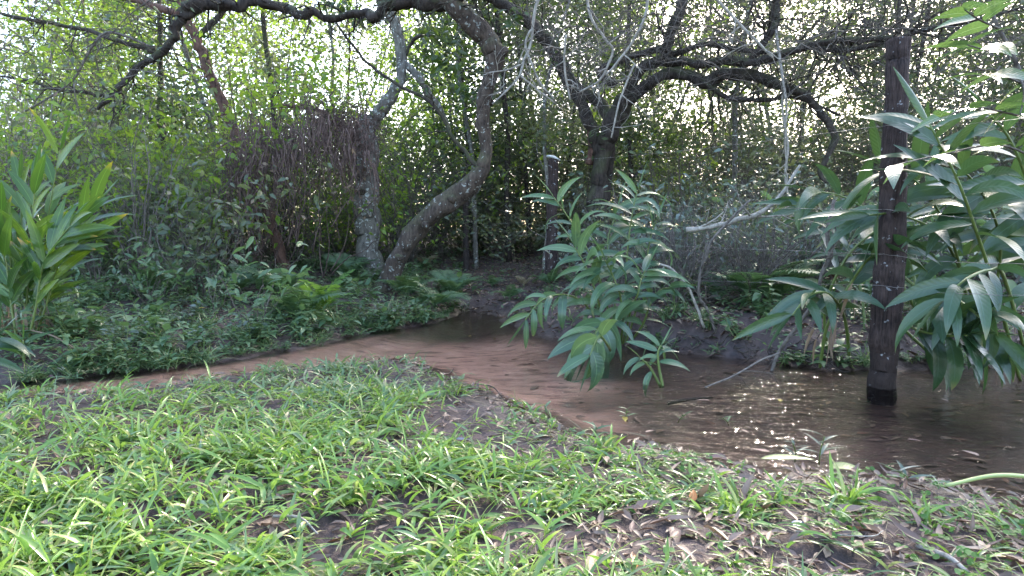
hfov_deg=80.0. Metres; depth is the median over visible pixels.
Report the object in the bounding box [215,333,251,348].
grass tuft
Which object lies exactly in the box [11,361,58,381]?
grass tuft
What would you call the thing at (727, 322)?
broadleaf weed
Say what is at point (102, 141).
understorey shrub
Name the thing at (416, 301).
broadleaf weed
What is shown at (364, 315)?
broadleaf weed
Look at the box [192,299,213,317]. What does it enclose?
broadleaf weed
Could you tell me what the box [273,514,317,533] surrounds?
fallen stick
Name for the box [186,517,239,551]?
grass tuft
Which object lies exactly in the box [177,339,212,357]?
grass tuft
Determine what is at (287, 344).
broadleaf weed
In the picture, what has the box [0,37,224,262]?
understorey shrub
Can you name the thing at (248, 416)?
grass tuft
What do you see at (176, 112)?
understorey shrub
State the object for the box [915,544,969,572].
fallen stick
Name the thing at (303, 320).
broadleaf weed
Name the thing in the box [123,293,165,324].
broadleaf weed
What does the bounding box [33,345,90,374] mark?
grass tuft
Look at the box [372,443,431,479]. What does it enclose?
grass tuft
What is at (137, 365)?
grass tuft
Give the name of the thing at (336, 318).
grass tuft
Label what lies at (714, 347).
grass tuft
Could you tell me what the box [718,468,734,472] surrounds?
fallen leaf
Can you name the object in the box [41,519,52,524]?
fallen leaf
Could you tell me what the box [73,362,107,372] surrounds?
grass tuft
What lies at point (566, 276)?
broadleaf weed
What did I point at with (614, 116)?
spreading tree
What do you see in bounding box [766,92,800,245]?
dead branch
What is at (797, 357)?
broadleaf weed
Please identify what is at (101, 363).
broadleaf weed
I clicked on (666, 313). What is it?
broadleaf weed
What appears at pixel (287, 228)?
understorey shrub
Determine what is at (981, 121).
understorey shrub
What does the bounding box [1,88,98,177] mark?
understorey shrub
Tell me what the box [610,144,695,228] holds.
understorey shrub
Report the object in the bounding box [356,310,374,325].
broadleaf weed
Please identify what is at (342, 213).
understorey shrub
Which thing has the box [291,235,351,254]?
fern
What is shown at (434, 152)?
understorey shrub
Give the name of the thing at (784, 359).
broadleaf weed
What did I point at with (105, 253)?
broadleaf weed
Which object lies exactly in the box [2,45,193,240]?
understorey shrub
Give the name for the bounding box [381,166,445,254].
understorey shrub
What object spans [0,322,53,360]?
young ginger plant
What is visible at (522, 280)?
fern
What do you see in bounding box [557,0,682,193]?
slender tree
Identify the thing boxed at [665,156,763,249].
understorey shrub
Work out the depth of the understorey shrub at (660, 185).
5.75 m
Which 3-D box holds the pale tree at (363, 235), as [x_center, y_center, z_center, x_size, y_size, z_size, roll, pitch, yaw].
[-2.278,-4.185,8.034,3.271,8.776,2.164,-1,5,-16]
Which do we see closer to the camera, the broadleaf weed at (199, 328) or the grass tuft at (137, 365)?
the grass tuft at (137, 365)
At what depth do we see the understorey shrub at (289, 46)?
10.25 m
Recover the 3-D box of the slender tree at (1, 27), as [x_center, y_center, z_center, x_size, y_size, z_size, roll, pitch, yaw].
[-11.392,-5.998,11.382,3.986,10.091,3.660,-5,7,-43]
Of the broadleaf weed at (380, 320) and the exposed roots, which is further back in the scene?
the broadleaf weed at (380, 320)
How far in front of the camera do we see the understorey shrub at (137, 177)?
6.44 m
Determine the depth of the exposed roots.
4.14 m
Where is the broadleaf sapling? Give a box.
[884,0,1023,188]
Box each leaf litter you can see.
[0,355,1023,575]
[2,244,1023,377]
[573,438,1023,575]
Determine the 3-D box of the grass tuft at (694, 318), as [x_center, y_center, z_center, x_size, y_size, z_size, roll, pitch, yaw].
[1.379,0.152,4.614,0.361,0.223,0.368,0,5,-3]
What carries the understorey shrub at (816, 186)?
on the ground at (472, 346)
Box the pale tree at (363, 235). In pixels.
[280,1,450,275]
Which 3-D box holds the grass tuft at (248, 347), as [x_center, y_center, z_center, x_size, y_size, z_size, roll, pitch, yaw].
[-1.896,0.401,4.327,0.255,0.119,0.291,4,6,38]
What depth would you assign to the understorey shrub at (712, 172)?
8.40 m
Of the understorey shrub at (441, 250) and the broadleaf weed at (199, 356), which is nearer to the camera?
the broadleaf weed at (199, 356)
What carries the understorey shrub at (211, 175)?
on the ground at (472, 346)
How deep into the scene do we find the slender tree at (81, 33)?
17.55 m
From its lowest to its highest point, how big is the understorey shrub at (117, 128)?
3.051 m
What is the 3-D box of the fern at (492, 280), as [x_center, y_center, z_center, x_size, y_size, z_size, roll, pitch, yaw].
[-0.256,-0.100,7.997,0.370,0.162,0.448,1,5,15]
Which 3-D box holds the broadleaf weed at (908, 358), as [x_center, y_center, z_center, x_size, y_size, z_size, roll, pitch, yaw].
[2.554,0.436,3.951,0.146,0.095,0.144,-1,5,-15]
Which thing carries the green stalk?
on the ground at (472, 346)
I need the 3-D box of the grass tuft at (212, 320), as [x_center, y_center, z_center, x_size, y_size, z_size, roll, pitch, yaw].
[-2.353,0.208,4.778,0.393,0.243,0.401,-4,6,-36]
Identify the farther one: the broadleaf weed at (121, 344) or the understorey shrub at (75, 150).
the understorey shrub at (75, 150)
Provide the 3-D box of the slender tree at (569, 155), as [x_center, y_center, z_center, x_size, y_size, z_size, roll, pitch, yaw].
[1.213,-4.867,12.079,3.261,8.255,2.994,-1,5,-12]
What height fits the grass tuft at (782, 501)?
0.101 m
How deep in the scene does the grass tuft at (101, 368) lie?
3.71 m
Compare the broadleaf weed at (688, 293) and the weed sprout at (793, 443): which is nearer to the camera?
the weed sprout at (793, 443)
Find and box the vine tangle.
[178,24,433,279]
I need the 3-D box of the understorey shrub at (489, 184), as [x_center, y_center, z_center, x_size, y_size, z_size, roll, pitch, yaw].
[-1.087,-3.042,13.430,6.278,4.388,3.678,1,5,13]
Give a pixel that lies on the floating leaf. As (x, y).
(761, 449)
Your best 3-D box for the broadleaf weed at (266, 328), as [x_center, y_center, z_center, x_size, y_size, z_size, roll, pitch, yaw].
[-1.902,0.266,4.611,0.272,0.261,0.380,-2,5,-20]
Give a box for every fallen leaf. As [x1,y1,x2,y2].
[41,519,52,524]
[629,521,634,531]
[676,544,694,557]
[689,489,696,500]
[704,453,726,460]
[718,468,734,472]
[761,454,814,459]
[792,520,805,525]
[833,462,868,475]
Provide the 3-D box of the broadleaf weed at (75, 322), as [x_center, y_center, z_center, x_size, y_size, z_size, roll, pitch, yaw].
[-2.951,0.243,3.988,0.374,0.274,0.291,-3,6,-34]
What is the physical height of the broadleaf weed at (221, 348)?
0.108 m
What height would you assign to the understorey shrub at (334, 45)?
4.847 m
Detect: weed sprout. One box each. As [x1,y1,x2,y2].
[534,400,551,417]
[583,421,610,441]
[616,406,635,421]
[720,416,734,425]
[782,437,806,461]
[799,429,840,465]
[877,461,936,486]
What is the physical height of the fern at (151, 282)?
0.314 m
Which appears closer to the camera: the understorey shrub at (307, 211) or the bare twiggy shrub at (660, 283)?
the bare twiggy shrub at (660, 283)
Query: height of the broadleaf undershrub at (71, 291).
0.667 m
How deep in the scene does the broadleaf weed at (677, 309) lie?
4.76 m
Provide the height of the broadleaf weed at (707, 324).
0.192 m
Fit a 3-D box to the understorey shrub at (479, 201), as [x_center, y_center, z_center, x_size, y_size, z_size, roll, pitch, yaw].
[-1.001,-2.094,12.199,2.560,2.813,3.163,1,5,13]
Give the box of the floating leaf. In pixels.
[751,448,769,451]
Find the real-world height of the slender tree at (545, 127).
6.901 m
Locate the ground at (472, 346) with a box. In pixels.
[0,230,1023,575]
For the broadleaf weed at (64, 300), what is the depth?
4.46 m
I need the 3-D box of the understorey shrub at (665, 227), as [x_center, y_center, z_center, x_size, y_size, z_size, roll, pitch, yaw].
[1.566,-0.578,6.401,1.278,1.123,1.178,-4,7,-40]
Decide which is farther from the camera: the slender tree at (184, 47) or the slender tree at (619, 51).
the slender tree at (619, 51)
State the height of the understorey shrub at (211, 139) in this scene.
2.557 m
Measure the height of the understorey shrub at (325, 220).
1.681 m
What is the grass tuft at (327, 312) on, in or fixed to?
on the ground at (472, 346)
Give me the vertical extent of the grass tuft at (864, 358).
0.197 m
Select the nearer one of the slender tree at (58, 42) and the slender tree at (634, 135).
the slender tree at (634, 135)
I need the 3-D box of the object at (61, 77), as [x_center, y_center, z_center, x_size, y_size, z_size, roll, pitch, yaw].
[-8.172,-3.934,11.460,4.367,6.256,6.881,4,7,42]
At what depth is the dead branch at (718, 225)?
4.47 m
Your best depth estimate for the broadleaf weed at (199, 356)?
4.06 m
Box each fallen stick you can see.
[58,461,73,478]
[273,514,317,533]
[667,397,712,404]
[795,530,882,536]
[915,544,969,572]
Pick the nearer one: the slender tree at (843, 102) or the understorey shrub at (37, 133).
the understorey shrub at (37, 133)
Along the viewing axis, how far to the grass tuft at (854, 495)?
1.80 m
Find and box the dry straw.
[0,357,1023,575]
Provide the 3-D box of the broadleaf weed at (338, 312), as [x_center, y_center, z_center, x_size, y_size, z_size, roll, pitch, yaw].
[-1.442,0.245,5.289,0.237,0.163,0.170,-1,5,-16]
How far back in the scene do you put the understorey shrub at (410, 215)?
9.43 m
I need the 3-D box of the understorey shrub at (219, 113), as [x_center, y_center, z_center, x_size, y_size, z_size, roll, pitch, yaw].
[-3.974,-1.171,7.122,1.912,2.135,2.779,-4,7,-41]
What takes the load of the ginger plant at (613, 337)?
on the ground at (472, 346)
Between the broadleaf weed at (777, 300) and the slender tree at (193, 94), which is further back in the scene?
the slender tree at (193, 94)
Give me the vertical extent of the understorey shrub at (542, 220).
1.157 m
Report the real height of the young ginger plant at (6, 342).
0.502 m
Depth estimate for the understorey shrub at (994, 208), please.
6.15 m
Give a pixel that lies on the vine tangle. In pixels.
(319, 123)
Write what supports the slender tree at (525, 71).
on the ground at (472, 346)
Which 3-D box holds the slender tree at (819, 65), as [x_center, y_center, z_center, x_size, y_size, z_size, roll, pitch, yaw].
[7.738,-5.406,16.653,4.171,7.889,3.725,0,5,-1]
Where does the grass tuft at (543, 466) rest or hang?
on the ground at (472, 346)
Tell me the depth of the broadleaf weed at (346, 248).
10.57 m
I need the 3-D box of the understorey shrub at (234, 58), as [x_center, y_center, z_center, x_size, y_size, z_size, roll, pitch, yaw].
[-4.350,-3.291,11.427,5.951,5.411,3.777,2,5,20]
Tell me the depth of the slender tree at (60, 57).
13.52 m
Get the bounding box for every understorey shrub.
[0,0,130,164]
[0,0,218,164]
[0,0,247,256]
[0,0,332,293]
[0,1,132,233]
[0,6,130,179]
[0,8,217,270]
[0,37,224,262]
[0,61,126,252]
[0,63,212,247]
[0,69,100,235]
[0,74,64,183]
[0,82,72,182]
[0,89,174,263]
[0,106,114,208]
[0,111,104,234]
[0,116,84,270]
[1,71,84,163]
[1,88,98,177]
[1,106,157,205]
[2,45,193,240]
[9,69,253,269]
[11,181,135,270]
[15,180,165,282]
[19,0,257,240]
[23,2,403,232]
[25,0,496,264]
[25,79,262,275]
[42,35,268,172]
[51,156,209,260]
[52,0,415,266]
[58,111,183,249]
[58,112,262,268]
[60,59,267,157]
[62,173,185,258]
[72,57,315,281]
[72,80,255,269]
[72,147,225,274]
[85,8,284,182]
[99,0,402,248]
[105,96,284,250]
[107,138,329,302]
[109,0,358,248]
[157,108,283,258]
[183,83,331,248]
[183,109,326,255]
[186,109,312,260]
[190,59,302,212]
[221,2,393,242]
[224,0,570,257]
[239,0,496,248]
[245,195,328,250]
[251,175,340,250]
[264,0,476,245]
[273,159,338,232]
[273,173,355,261]
[277,161,356,269]
[278,157,402,259]
[298,82,504,268]
[298,169,381,246]
[299,1,562,254]
[307,124,433,260]
[308,130,416,245]
[324,71,511,249]
[338,44,507,250]
[339,95,498,255]
[344,19,611,242]
[347,112,423,240]
[348,0,582,251]
[352,73,518,267]
[379,93,453,246]
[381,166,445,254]
[382,74,521,258]
[388,125,511,249]
[394,123,518,249]
[399,44,579,259]
[404,81,570,247]
[422,1,771,234]
[444,0,774,233]
[449,25,641,231]
[479,202,545,252]
[490,84,575,245]
[490,85,676,247]
[500,53,704,228]
[517,6,801,224]
[517,126,633,246]
[519,206,565,248]
[529,0,845,235]
[529,68,758,253]
[530,172,634,238]
[543,138,688,282]
[550,175,664,285]
[566,208,637,264]
[576,36,828,234]
[577,194,653,268]
[584,132,747,290]
[606,177,706,266]
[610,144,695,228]
[611,128,728,239]
[611,164,674,235]
[626,135,784,292]
[626,195,670,257]
[633,161,761,253]
[635,156,739,240]
[636,120,739,215]
[640,26,868,222]
[643,0,1012,222]
[650,173,724,244]
[655,124,793,229]
[660,2,869,215]
[662,88,730,206]
[664,197,754,276]
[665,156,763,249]
[667,99,851,201]
[670,108,820,241]
[674,197,791,286]
[680,87,871,239]
[688,144,815,234]
[699,175,809,264]
[700,125,850,196]
[713,179,804,264]
[716,94,862,208]
[723,0,1023,219]
[725,160,850,289]
[731,164,797,252]
[744,167,863,255]
[745,160,853,242]
[748,53,1005,243]
[748,58,1001,208]
[764,145,843,249]
[767,66,943,207]
[768,51,1020,200]
[769,166,849,207]
[770,89,979,206]
[774,155,878,246]
[779,186,873,275]
[788,30,1019,199]
[792,103,877,189]
[792,107,879,206]
[796,38,1022,203]
[800,177,868,209]
[814,156,989,280]
[816,0,1023,209]
[816,178,877,208]
[852,178,954,264]
[856,125,1014,263]
[862,162,960,237]
[889,5,1023,175]
[916,24,1023,177]
[924,40,1023,179]
[926,126,1014,227]
[929,61,1016,166]
[933,208,1023,280]
[934,73,1023,211]
[934,169,1009,279]
[937,82,1021,171]
[956,118,1022,211]
[969,121,999,210]
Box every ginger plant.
[0,109,138,353]
[0,301,35,373]
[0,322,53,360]
[500,160,696,381]
[557,319,617,391]
[623,326,688,395]
[733,67,1023,391]
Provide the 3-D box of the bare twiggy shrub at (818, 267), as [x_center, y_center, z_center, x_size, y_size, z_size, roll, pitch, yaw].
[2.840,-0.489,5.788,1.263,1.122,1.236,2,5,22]
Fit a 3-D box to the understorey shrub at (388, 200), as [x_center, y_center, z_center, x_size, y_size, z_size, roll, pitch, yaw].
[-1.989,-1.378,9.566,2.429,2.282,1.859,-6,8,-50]
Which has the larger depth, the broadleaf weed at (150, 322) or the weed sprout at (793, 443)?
the broadleaf weed at (150, 322)
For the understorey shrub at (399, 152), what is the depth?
13.79 m
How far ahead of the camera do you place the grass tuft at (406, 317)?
5.69 m
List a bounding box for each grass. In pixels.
[0,354,1023,575]
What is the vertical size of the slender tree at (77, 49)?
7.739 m
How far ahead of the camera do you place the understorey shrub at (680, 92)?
12.51 m
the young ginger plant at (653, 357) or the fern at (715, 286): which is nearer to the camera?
the young ginger plant at (653, 357)
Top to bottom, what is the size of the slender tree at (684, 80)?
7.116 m
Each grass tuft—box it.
[0,351,46,381]
[1,481,45,509]
[5,365,45,380]
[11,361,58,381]
[25,371,47,381]
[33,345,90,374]
[44,505,119,539]
[47,342,110,371]
[48,364,97,382]
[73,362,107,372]
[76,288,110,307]
[80,326,113,338]
[81,352,123,374]
[82,362,120,374]
[96,321,128,342]
[101,347,135,371]
[101,421,143,443]
[107,326,141,334]
[115,463,183,500]
[121,307,147,327]
[123,316,183,351]
[123,347,151,369]
[125,339,179,358]
[132,351,173,368]
[146,343,195,371]
[147,288,183,301]
[148,346,188,368]
[153,302,180,323]
[171,343,202,363]
[175,356,204,364]
[177,314,211,329]
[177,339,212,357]
[181,337,237,366]
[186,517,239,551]
[189,305,226,327]
[194,344,224,356]
[195,318,219,327]
[208,324,236,337]
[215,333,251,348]
[220,343,255,356]
[221,321,254,337]
[221,404,255,428]
[228,340,256,353]
[242,419,307,453]
[252,332,276,347]
[253,341,272,351]
[262,325,295,335]
[285,339,316,346]
[294,456,391,511]
[302,314,333,331]
[305,324,336,344]
[310,300,344,320]
[313,302,358,327]
[336,311,356,327]
[341,300,365,315]
[354,325,374,334]
[357,320,378,331]
[359,278,373,288]
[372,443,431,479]
[381,290,412,314]
[384,510,492,565]
[394,305,418,322]
[431,310,448,321]
[433,491,526,546]
[491,436,574,490]
[533,483,602,522]
[555,310,578,321]
[569,424,625,457]
[621,476,667,502]
[659,330,681,346]
[673,300,716,322]
[700,466,790,523]
[709,341,729,349]
[751,470,823,512]
[805,450,902,523]
[824,348,858,364]
[844,336,869,365]
[850,341,869,367]
[887,492,961,540]
[961,349,966,363]
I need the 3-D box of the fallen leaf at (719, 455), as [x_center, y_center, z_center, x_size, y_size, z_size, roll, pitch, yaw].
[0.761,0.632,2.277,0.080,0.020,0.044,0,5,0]
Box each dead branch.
[659,263,704,327]
[686,165,814,241]
[688,200,750,333]
[705,352,782,394]
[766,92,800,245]
[769,197,856,372]
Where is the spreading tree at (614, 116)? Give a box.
[431,0,1023,273]
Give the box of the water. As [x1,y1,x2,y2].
[380,311,1023,481]
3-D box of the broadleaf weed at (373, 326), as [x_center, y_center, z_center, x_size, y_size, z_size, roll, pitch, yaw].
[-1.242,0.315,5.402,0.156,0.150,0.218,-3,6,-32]
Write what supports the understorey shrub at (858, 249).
on the ground at (472, 346)
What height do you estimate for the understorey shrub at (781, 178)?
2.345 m
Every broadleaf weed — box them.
[4,287,78,330]
[7,301,83,344]
[21,361,56,379]
[31,304,93,342]
[44,298,86,328]
[44,328,112,369]
[48,343,87,370]
[58,285,94,303]
[60,359,89,371]
[61,304,108,339]
[70,274,116,302]
[71,333,131,358]
[74,271,95,286]
[76,272,112,295]
[83,309,121,329]
[88,281,113,295]
[88,350,119,367]
[94,282,130,301]
[94,315,155,347]
[98,336,126,358]
[101,259,119,281]
[102,252,132,274]
[102,341,146,373]
[107,300,172,344]
[113,346,150,372]
[115,336,147,353]
[121,288,138,299]
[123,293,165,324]
[137,353,173,367]
[140,292,179,317]
[142,316,201,355]
[142,342,186,369]
[147,348,186,360]
[161,300,201,326]
[164,292,190,306]
[169,317,214,342]
[173,326,205,348]
[174,300,202,315]
[178,270,212,297]
[189,321,210,338]
[189,338,211,359]
[190,331,212,346]
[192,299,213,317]
[194,273,234,298]
[207,298,231,307]
[215,340,238,355]
[218,310,271,338]
[227,256,265,276]
[234,315,271,346]
[240,316,274,337]
[242,304,278,338]
[246,272,280,300]
[252,301,289,321]
[255,298,289,320]
[258,296,286,315]
[274,338,293,350]
[284,298,333,332]
[285,317,317,341]
[287,319,312,336]
[290,256,305,269]
[292,306,318,325]
[295,302,340,333]
[296,253,316,269]
[311,248,333,270]
[333,307,359,325]
[335,269,366,297]
[335,277,384,307]
[339,240,355,252]
[344,323,358,335]
[347,307,373,322]
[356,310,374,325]
[358,302,395,327]
[359,263,382,283]
[364,314,380,331]
[365,263,381,279]
[369,302,396,325]
[371,302,404,326]
[373,298,404,314]
[379,308,397,327]
[390,295,410,309]
[401,265,428,282]
[404,258,421,272]
[404,308,421,321]
[405,300,427,318]
[409,285,432,306]
[411,297,429,307]
[412,307,423,321]
[413,303,437,323]
[420,252,440,270]
[442,294,460,309]
[447,254,462,267]
[449,268,481,293]
[455,296,471,311]
[543,283,558,292]
[562,270,571,281]
[643,325,665,348]
[657,301,685,320]
[663,294,687,312]
[666,282,696,304]
[697,306,722,330]
[718,281,752,305]
[720,312,751,339]
[734,278,780,315]
[747,289,776,317]
[755,283,794,315]
[756,265,793,298]
[764,286,782,302]
[769,336,807,365]
[786,349,817,363]
[790,349,811,362]
[805,330,860,368]
[819,268,841,290]
[835,291,869,318]
[851,284,870,305]
[851,307,869,318]
[856,277,872,292]
[899,350,923,363]
[903,301,909,310]
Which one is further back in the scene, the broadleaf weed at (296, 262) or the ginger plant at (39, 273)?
the broadleaf weed at (296, 262)
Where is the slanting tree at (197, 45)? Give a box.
[129,0,291,271]
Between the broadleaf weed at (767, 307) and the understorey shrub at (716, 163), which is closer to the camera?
the broadleaf weed at (767, 307)
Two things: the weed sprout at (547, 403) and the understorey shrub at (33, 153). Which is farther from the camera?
the understorey shrub at (33, 153)
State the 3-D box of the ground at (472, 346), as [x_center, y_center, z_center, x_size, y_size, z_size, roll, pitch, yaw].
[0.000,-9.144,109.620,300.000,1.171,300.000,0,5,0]
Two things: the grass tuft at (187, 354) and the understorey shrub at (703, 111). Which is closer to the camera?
the grass tuft at (187, 354)
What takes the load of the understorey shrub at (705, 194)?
on the ground at (472, 346)
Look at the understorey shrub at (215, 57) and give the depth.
12.07 m
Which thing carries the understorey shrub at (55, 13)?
on the ground at (472, 346)
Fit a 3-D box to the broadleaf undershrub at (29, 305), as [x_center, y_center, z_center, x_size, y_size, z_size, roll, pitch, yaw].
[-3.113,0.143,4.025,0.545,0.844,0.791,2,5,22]
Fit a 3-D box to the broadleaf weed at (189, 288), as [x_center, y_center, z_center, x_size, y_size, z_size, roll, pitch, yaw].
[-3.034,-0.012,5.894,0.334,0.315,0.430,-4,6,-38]
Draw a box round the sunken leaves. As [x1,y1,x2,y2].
[491,335,1023,499]
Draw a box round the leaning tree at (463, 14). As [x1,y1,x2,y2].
[0,0,592,293]
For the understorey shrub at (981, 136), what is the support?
on the ground at (472, 346)
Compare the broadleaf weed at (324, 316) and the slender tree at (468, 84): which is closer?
the broadleaf weed at (324, 316)
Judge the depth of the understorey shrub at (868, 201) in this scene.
6.05 m
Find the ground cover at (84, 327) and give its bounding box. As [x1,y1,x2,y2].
[0,238,1023,369]
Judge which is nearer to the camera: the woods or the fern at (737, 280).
the fern at (737, 280)
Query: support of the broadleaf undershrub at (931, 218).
on the ground at (472, 346)
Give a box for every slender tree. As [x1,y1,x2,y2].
[0,0,14,112]
[0,0,64,121]
[0,0,108,163]
[0,0,144,132]
[0,0,183,172]
[0,0,197,187]
[0,0,216,193]
[10,0,141,126]
[23,0,168,179]
[30,0,131,146]
[33,0,197,132]
[37,1,172,123]
[57,0,276,263]
[63,0,231,240]
[68,0,215,206]
[184,10,304,129]
[188,0,307,161]
[213,0,352,217]
[219,0,362,254]
[292,0,402,164]
[350,0,472,215]
[351,1,507,203]
[355,9,480,244]
[364,0,566,268]
[364,1,564,261]
[379,10,471,224]
[402,0,522,258]
[425,3,511,168]
[447,0,565,206]
[450,0,578,234]
[456,0,637,274]
[460,0,578,239]
[467,0,590,255]
[494,0,645,243]
[504,0,568,232]
[513,0,728,231]
[522,0,722,185]
[537,4,637,176]
[554,0,676,195]
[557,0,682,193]
[558,0,657,216]
[563,0,667,137]
[565,0,765,218]
[596,0,667,171]
[599,1,725,212]
[615,0,836,237]
[631,0,705,147]
[635,0,717,185]
[659,1,724,170]
[670,0,783,177]
[692,0,807,188]
[697,1,784,167]
[703,0,816,188]
[731,0,891,194]
[772,0,857,178]
[772,2,849,168]
[779,0,973,179]
[801,0,1007,162]
[808,0,904,149]
[810,0,996,166]
[823,0,950,196]
[825,8,926,169]
[843,0,1016,131]
[855,0,959,165]
[878,0,1001,122]
[923,0,1017,140]
[923,15,1023,139]
[939,0,1022,162]
[940,1,1021,133]
[963,1,1023,127]
[978,4,1023,161]
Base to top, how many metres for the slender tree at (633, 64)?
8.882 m
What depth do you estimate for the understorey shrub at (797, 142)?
12.59 m
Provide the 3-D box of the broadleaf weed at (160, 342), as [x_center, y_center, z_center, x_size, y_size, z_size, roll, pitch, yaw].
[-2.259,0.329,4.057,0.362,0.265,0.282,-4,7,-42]
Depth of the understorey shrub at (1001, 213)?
5.62 m
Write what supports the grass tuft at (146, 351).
on the ground at (472, 346)
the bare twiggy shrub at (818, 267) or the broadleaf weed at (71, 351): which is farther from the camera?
the bare twiggy shrub at (818, 267)
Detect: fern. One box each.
[101,269,202,297]
[198,263,259,291]
[224,265,315,297]
[249,289,346,314]
[274,269,357,311]
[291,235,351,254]
[305,253,378,279]
[375,276,440,297]
[392,278,469,307]
[415,255,438,266]
[416,269,482,292]
[475,275,506,286]
[490,284,526,299]
[512,276,533,285]
[529,267,572,282]
[637,260,706,294]
[689,265,735,298]
[707,260,824,303]
[736,259,833,299]
[776,243,861,273]
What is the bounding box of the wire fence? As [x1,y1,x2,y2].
[461,36,1023,405]
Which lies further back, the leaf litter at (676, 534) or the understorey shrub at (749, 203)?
the understorey shrub at (749, 203)
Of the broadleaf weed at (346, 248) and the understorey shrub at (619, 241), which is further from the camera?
the broadleaf weed at (346, 248)
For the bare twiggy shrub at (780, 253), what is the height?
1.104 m
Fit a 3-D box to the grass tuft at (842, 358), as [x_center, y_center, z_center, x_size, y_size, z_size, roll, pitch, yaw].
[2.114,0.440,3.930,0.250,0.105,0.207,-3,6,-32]
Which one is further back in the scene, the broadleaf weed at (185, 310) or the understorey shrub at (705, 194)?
the understorey shrub at (705, 194)
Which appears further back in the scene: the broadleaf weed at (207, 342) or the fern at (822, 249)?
the fern at (822, 249)
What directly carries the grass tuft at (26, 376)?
on the ground at (472, 346)
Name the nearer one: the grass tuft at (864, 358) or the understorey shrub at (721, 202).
the grass tuft at (864, 358)
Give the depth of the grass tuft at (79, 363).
3.69 m
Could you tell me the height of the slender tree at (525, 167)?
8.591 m
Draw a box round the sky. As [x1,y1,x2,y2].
[0,0,1021,231]
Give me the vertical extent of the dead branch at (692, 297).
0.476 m
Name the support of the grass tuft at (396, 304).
on the ground at (472, 346)
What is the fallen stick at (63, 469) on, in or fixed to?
on the ground at (472, 346)
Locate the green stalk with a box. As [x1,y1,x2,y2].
[944,473,1023,487]
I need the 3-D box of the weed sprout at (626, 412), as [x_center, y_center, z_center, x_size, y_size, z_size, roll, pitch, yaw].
[0.540,0.590,2.848,0.099,0.072,0.065,-1,5,-9]
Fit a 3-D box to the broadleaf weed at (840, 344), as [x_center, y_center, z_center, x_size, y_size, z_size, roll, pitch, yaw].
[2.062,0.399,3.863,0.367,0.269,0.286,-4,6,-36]
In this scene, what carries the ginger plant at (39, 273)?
on the ground at (472, 346)
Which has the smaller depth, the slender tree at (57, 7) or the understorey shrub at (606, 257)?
the understorey shrub at (606, 257)
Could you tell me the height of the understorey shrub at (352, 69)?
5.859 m
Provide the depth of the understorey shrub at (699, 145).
13.13 m
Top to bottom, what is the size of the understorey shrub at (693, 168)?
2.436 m
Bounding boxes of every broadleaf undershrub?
[0,250,106,337]
[4,228,72,315]
[10,267,99,311]
[56,239,137,289]
[57,245,111,279]
[102,236,193,304]
[112,244,230,313]
[117,223,204,298]
[181,242,216,279]
[190,251,252,315]
[195,219,361,334]
[703,174,801,264]
[740,216,844,277]
[826,180,934,273]
[832,216,974,286]
[843,224,972,316]
[849,185,943,244]
[869,137,1023,295]
[909,240,969,277]
[928,220,1022,285]
[978,157,1021,284]
[993,210,1023,282]
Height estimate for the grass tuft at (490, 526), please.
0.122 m
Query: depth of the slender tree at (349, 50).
16.66 m
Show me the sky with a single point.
(1, 37)
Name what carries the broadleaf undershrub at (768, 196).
on the ground at (472, 346)
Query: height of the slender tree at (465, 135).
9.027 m
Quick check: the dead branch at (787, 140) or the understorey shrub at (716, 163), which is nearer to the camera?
the dead branch at (787, 140)
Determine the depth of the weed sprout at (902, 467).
1.98 m
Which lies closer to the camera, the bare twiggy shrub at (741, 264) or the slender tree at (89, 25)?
the bare twiggy shrub at (741, 264)
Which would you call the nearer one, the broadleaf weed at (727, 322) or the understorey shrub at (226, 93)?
the broadleaf weed at (727, 322)
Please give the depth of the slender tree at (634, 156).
10.91 m
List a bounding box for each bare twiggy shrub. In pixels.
[602,195,728,303]
[612,195,756,306]
[615,177,749,296]
[667,181,825,303]
[680,185,820,299]
[693,204,808,303]
[708,226,810,304]
[714,177,852,291]
[752,175,872,282]
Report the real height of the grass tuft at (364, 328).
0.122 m
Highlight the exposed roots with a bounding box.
[673,315,856,371]
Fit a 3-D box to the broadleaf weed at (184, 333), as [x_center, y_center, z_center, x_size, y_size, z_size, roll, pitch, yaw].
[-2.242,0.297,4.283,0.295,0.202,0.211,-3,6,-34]
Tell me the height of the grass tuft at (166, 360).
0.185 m
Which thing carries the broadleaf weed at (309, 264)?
on the ground at (472, 346)
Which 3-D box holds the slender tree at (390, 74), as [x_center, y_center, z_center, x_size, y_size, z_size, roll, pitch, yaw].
[-2.078,-5.155,17.211,3.500,7.412,3.919,-1,5,-6]
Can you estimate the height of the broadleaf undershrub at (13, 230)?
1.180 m
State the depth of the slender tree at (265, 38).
10.46 m
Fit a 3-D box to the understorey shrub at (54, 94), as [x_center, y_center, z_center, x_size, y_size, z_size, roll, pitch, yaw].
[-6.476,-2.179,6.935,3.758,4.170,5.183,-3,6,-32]
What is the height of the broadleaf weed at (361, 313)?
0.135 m
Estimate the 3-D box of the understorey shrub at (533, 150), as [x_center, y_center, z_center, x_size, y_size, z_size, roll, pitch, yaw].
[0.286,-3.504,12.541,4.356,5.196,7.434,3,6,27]
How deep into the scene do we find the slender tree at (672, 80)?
18.47 m
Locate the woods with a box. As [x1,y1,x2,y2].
[0,0,1022,258]
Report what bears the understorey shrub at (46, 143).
on the ground at (472, 346)
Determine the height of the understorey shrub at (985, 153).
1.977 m
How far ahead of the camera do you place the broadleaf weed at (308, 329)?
4.81 m

